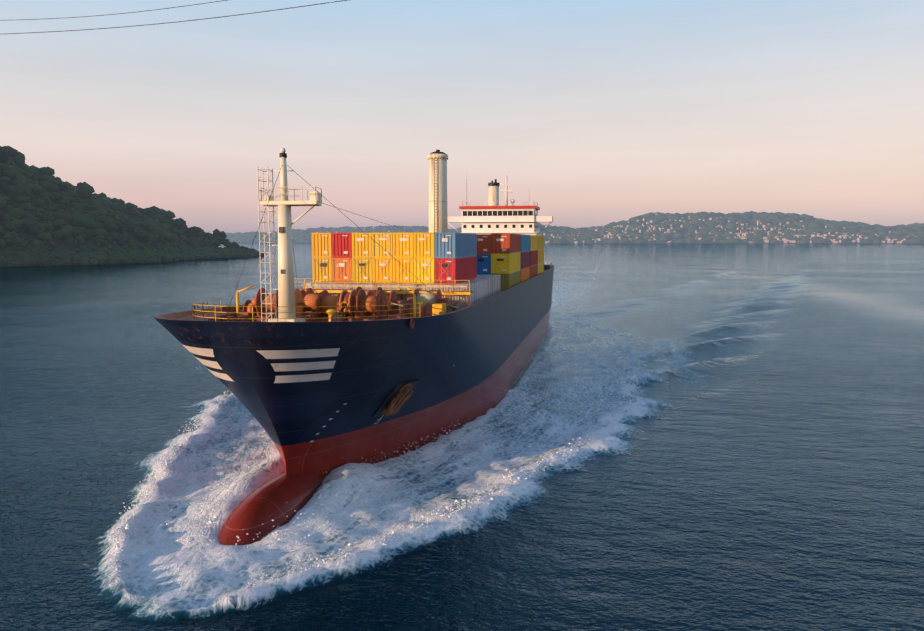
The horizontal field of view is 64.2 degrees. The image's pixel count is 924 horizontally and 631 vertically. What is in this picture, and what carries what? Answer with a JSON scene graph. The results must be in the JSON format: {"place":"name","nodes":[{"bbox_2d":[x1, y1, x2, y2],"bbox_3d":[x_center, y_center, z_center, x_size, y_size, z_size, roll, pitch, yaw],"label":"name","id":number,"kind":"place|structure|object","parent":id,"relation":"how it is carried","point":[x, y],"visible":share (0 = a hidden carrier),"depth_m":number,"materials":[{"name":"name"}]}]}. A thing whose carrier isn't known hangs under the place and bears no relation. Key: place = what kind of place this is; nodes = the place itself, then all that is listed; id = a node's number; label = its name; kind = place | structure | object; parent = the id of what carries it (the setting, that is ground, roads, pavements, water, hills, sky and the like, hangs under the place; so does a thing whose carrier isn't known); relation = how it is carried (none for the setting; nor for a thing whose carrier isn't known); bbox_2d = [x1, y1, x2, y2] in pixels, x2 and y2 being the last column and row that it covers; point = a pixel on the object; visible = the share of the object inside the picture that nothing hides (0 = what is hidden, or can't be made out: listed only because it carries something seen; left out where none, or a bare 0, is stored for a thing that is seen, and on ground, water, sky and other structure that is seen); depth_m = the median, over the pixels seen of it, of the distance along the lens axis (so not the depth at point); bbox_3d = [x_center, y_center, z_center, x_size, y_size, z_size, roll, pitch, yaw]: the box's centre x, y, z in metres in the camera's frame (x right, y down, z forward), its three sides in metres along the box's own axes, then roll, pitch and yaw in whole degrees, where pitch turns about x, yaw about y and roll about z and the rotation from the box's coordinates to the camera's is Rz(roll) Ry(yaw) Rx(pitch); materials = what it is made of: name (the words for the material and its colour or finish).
{"place":"outdoors","nodes":[
{"label":"outdoors","id":0,"kind":"place"},
{"bbox_2d":[0,183,220,265],"bbox_3d":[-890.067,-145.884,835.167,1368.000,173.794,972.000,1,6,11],"label":"island terrain","id":1,"kind":"structure","parent":0,"point":[67,247],"depth_m":615.46,"materials":[{"name":"green plant"}]},
{"bbox_2d":[0,188,236,251],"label":"trees","id":2,"kind":"object","parent":1,"relation":"on","point":[104,245],"depth_m":641.82,"materials":[{"name":"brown plant"}]},
{"bbox_2d":[0,146,263,266],"bbox_3d":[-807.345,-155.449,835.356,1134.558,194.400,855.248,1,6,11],"label":"island tree crowns","id":3,"kind":"object","parent":1,"relation":"on","point":[102,219],"visible":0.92,"depth_m":652.30,"materials":[{"name":"green plant"}]},
{"bbox_2d":[0,0,346,33],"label":"overhead cables","id":4,"kind":"object","parent":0,"point":[160,23],"visible":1,"depth_m":74.65,"materials":[{"name":"grey metal"}]},
{"bbox_2d":[0,243,923,630],"bbox_3d":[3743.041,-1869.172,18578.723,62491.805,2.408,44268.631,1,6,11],"label":"sea water","id":5,"kind":"structure","parent":0,"point":[758,465],"depth_m":61.46,"materials":[{"name":"blue liquid"}]},
{"bbox_2d":[155,267,553,476],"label":"ship hull","id":6,"kind":"object","parent":5,"relation":"on","point":[488,348],"visible":0.62,"depth_m":55.06,"materials":[{"name":"blue metal"}]},
{"bbox_2d":[217,473,324,544],"bbox_3d":[-12.619,14.591,54.465,5.145,6.387,18.600,1,6,11],"label":"bulbous bow","id":7,"kind":"object","parent":6,"relation":"attached to","point":[278,499],"visible":0.23,"depth_m":48.68,"materials":[{"name":"paint"}]},
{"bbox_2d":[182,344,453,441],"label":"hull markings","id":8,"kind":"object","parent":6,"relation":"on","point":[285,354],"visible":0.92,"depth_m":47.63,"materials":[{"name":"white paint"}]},
{"bbox_2d":[154,265,553,321],"bbox_3d":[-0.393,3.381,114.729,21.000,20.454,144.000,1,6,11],"label":"bulwark","id":9,"kind":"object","parent":6,"relation":"attached to","point":[173,316],"depth_m":62.23,"materials":[{"name":"metal"}]},
{"bbox_2d":[244,288,314,321],"bbox_3d":[-15.269,-0.535,58.571,5.200,3.097,6.131,1,6,11],"label":"windlass","id":10,"kind":"object","parent":9,"relation":"on","point":[299,301],"visible":0.33,"depth_m":59.57,"materials":[{"name":"metal"}]},
{"bbox_2d":[257,148,321,321],"bbox_3d":[-12.226,-5.252,52.472,4.488,13.187,2.000,1,6,11],"label":"foremast","id":11,"kind":"object","parent":9,"relation":"on","point":[286,286],"visible":0.92,"depth_m":52.25,"materials":[{"name":"white metal"}]},
{"bbox_2d":[177,300,419,321],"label":"bow platform railings","id":12,"kind":"object","parent":9,"relation":"on","point":[203,316],"visible":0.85,"depth_m":48.65,"materials":[{"name":"yellow metal"}]},
{"bbox_2d":[171,285,471,329],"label":"forecastle fittings","id":13,"kind":"object","parent":9,"relation":"on","point":[436,303],"visible":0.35,"depth_m":63.69,"materials":[{"name":"metal"}]},
{"bbox_2d":[224,165,431,318],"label":"rigging cables","id":14,"kind":"object","parent":9,"relation":"on","point":[293,248],"visible":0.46,"depth_m":55.62,"materials":[{"name":"grey metal"}]},
{"bbox_2d":[331,289,392,321],"bbox_3d":[-8.013,-0.388,57.126,5.200,3.097,6.131,1,6,11],"label":"windlass","id":15,"kind":"object","parent":9,"relation":"on","point":[361,300],"visible":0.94,"depth_m":57.93,"materials":[{"name":"metal"}]},
{"bbox_2d":[294,278,472,310],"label":"lashing bridge catwalk","id":16,"kind":"object","parent":9,"relation":"on","point":[447,293],"visible":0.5,"depth_m":73.60,"materials":[{"name":"yellow paint"}]},
{"bbox_2d":[302,274,500,311],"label":"hatch covers","id":17,"kind":"object","parent":9,"relation":"on","point":[484,286],"visible":0.19,"depth_m":76.67,"materials":[{"name":"grey metal"}]},
{"bbox_2d":[312,258,331,281],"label":"container","id":18,"kind":"object","parent":17,"relation":"on","point":[316,270],"visible":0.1,"depth_m":77.48,"materials":[{"name":"yellow metal"}]},
{"bbox_2d":[312,233,331,257],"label":"container","id":19,"kind":"object","parent":18,"relation":"on","point":[321,244],"visible":0.29,"depth_m":77.20,"materials":[{"name":"yellow metal"}]},
{"bbox_2d":[332,258,351,282],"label":"container","id":20,"kind":"object","parent":17,"relation":"on","point":[346,270],"visible":0.29,"depth_m":77.03,"materials":[{"name":"orange metal"}]},
{"bbox_2d":[331,233,351,257],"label":"container","id":21,"kind":"object","parent":20,"relation":"on","point":[341,244],"visible":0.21,"depth_m":76.77,"materials":[{"name":"red metal"}]},
{"bbox_2d":[352,258,372,282],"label":"container","id":22,"kind":"object","parent":17,"relation":"on","point":[366,270],"visible":0.21,"depth_m":76.61,"materials":[{"name":"yellow metal"}]},
{"bbox_2d":[352,233,371,257],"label":"container","id":23,"kind":"object","parent":22,"relation":"on","point":[359,248],"visible":0.38,"depth_m":76.34,"materials":[{"name":"yellow metal"}]},
{"bbox_2d":[372,258,392,282],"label":"container","id":24,"kind":"object","parent":17,"relation":"on","point":[387,270],"visible":0.33,"depth_m":76.17,"materials":[{"name":"yellow metal"}]},
{"bbox_2d":[372,233,392,257],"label":"container","id":25,"kind":"object","parent":24,"relation":"on","point":[378,250],"visible":0.48,"depth_m":75.91,"materials":[{"name":"yellow metal"}]},
{"bbox_2d":[393,258,413,282],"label":"container","id":26,"kind":"object","parent":17,"relation":"on","point":[397,270],"visible":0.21,"depth_m":75.73,"materials":[{"name":"yellow metal"}]},
{"bbox_2d":[393,233,412,257],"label":"container","id":27,"kind":"object","parent":26,"relation":"on","point":[400,248],"visible":0.31,"depth_m":75.49,"materials":[{"name":"yellow metal"}]},
{"bbox_2d":[413,258,434,282],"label":"container","id":28,"kind":"object","parent":17,"relation":"on","point":[429,271],"visible":0.33,"depth_m":75.31,"materials":[{"name":"yellow metal"}]},
{"bbox_2d":[413,233,433,257],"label":"container","id":29,"kind":"object","parent":28,"relation":"on","point":[421,249],"visible":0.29,"depth_m":75.06,"materials":[{"name":"yellow metal"}]},
{"bbox_2d":[428,150,447,232],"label":"sail","id":30,"kind":"object","parent":17,"relation":"on","point":[438,201],"visible":0.73,"depth_m":90.70,"materials":[{"name":"beige paint"}]},
{"bbox_2d":[434,256,476,283],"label":"container","id":31,"kind":"object","parent":17,"relation":"on","point":[463,268],"visible":0.83,"depth_m":75.29,"materials":[{"name":"red metal"}]},
{"bbox_2d":[314,235,506,282],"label":"container markings","id":32,"kind":"object","parent":31,"relation":"attached to","point":[323,265],"visible":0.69,"depth_m":76.24,"materials":[{"name":"white paint"}]},
{"bbox_2d":[434,233,476,257],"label":"container","id":33,"kind":"object","parent":31,"relation":"on","point":[458,245],"visible":1,"depth_m":74.88,"materials":[{"name":"blue metal"}]},
{"bbox_2d":[477,254,490,273],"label":"container","id":34,"kind":"object","parent":17,"relation":"on","point":[485,264],"visible":0.29,"depth_m":96.68,"materials":[{"name":"blue metal"}]},
{"bbox_2d":[477,234,491,253],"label":"container","id":35,"kind":"object","parent":34,"relation":"on","point":[485,243],"visible":0.46,"depth_m":96.42,"materials":[{"name":"red metal"}]},
{"bbox_2d":[447,176,552,263],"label":"superstructure","id":36,"kind":"object","parent":9,"relation":"on","point":[493,219],"visible":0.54,"depth_m":150.87,"materials":[{"name":"white paint"}]},
{"bbox_2d":[488,179,499,205],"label":"funnel","id":37,"kind":"object","parent":36,"relation":"on","point":[494,187],"visible":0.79,"depth_m":164.96,"materials":[{"name":"beige paint"}]},
{"bbox_2d":[491,270,520,290],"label":"container","id":38,"kind":"object","parent":9,"relation":"on","point":[510,280],"visible":0.48,"depth_m":96.71,"materials":[{"name":"metal"}]},
{"bbox_2d":[491,252,520,273],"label":"container","id":39,"kind":"object","parent":38,"relation":"on","point":[511,263],"visible":0.96,"depth_m":96.41,"materials":[{"name":"yellow metal"}]},
{"bbox_2d":[491,233,520,253],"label":"container","id":40,"kind":"object","parent":39,"relation":"on","point":[510,243],"visible":0.98,"depth_m":96.14,"materials":[{"name":"metal"}]},
{"bbox_2d":[520,267,529,282],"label":"container","id":41,"kind":"object","parent":9,"relation":"on","point":[525,273],"visible":0.27,"depth_m":114.61,"materials":[{"name":"orange metal"}]},
{"bbox_2d":[521,251,529,269],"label":"container","id":42,"kind":"object","parent":41,"relation":"on","point":[525,259],"visible":0.27,"depth_m":114.15,"materials":[{"name":"metal"}]},
{"bbox_2d":[521,234,529,251],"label":"container","id":43,"kind":"object","parent":42,"relation":"on","point":[525,242],"visible":0.44,"depth_m":113.61,"materials":[{"name":"blue metal"}]},
{"bbox_2d":[530,264,537,277],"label":"container","id":44,"kind":"object","parent":9,"relation":"on","point":[533,270],"visible":0.27,"depth_m":126.85,"materials":[{"name":"red metal"}]},
{"bbox_2d":[530,250,537,266],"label":"container","id":45,"kind":"object","parent":44,"relation":"on","point":[533,257],"visible":0.48,"depth_m":126.35,"materials":[{"name":"red metal"}]},
{"bbox_2d":[530,235,537,250],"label":"container","id":46,"kind":"object","parent":45,"relation":"on","point":[533,242],"visible":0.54,"depth_m":125.78,"materials":[{"name":"yellow metal"}]},
{"bbox_2d":[538,262,543,273],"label":"container","id":47,"kind":"object","parent":9,"relation":"on","point":[540,267],"visible":0.27,"depth_m":139.52,"materials":[{"name":"yellow metal"}]},
{"bbox_2d":[538,249,543,263],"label":"container","id":48,"kind":"object","parent":47,"relation":"on","point":[541,256],"visible":0.31,"depth_m":139.81,"materials":[{"name":"yellow metal"}]},
{"bbox_2d":[538,236,543,249],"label":"container","id":49,"kind":"object","parent":48,"relation":"on","point":[540,242],"visible":0.44,"depth_m":138.45,"materials":[{"name":"yellow metal"}]},
{"bbox_2d":[372,380,419,417],"bbox_3d":[-5.078,6.520,57.922,2.143,2.736,3.684,4,7,34],"label":"anchor","id":50,"kind":"object","parent":6,"relation":"attached to","point":[398,397],"visible":1,"depth_m":57.48,"materials":[{"name":"metal"}]},
{"bbox_2d":[110,371,646,588],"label":"bow spray droplets","id":51,"kind":"object","parent":5,"relation":"on","point":[209,521],"visible":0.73,"depth_m":53.59,"materials":[{"name":"white liquid"}]},
{"bbox_2d":[0,0,923,233],"label":"sky","id":52,"kind":"structure","parent":0,"point":[595,113],"materials":[{"name":"blue"}]},
{"bbox_2d":[225,211,923,243],"bbox_3d":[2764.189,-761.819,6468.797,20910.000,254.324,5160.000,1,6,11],"label":"shore terrain","id":53,"kind":"structure","parent":0,"point":[657,231],"depth_m":5135.28,"materials":[{"name":"green plant"}]},
{"bbox_2d":[316,213,920,242],"bbox_3d":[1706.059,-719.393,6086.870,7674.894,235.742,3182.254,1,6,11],"label":"shore buildings","id":54,"kind":"structure","parent":53,"relation":"on","point":[844,235],"depth_m":5102.63,"materials":[{"name":"brown"}]}
]}

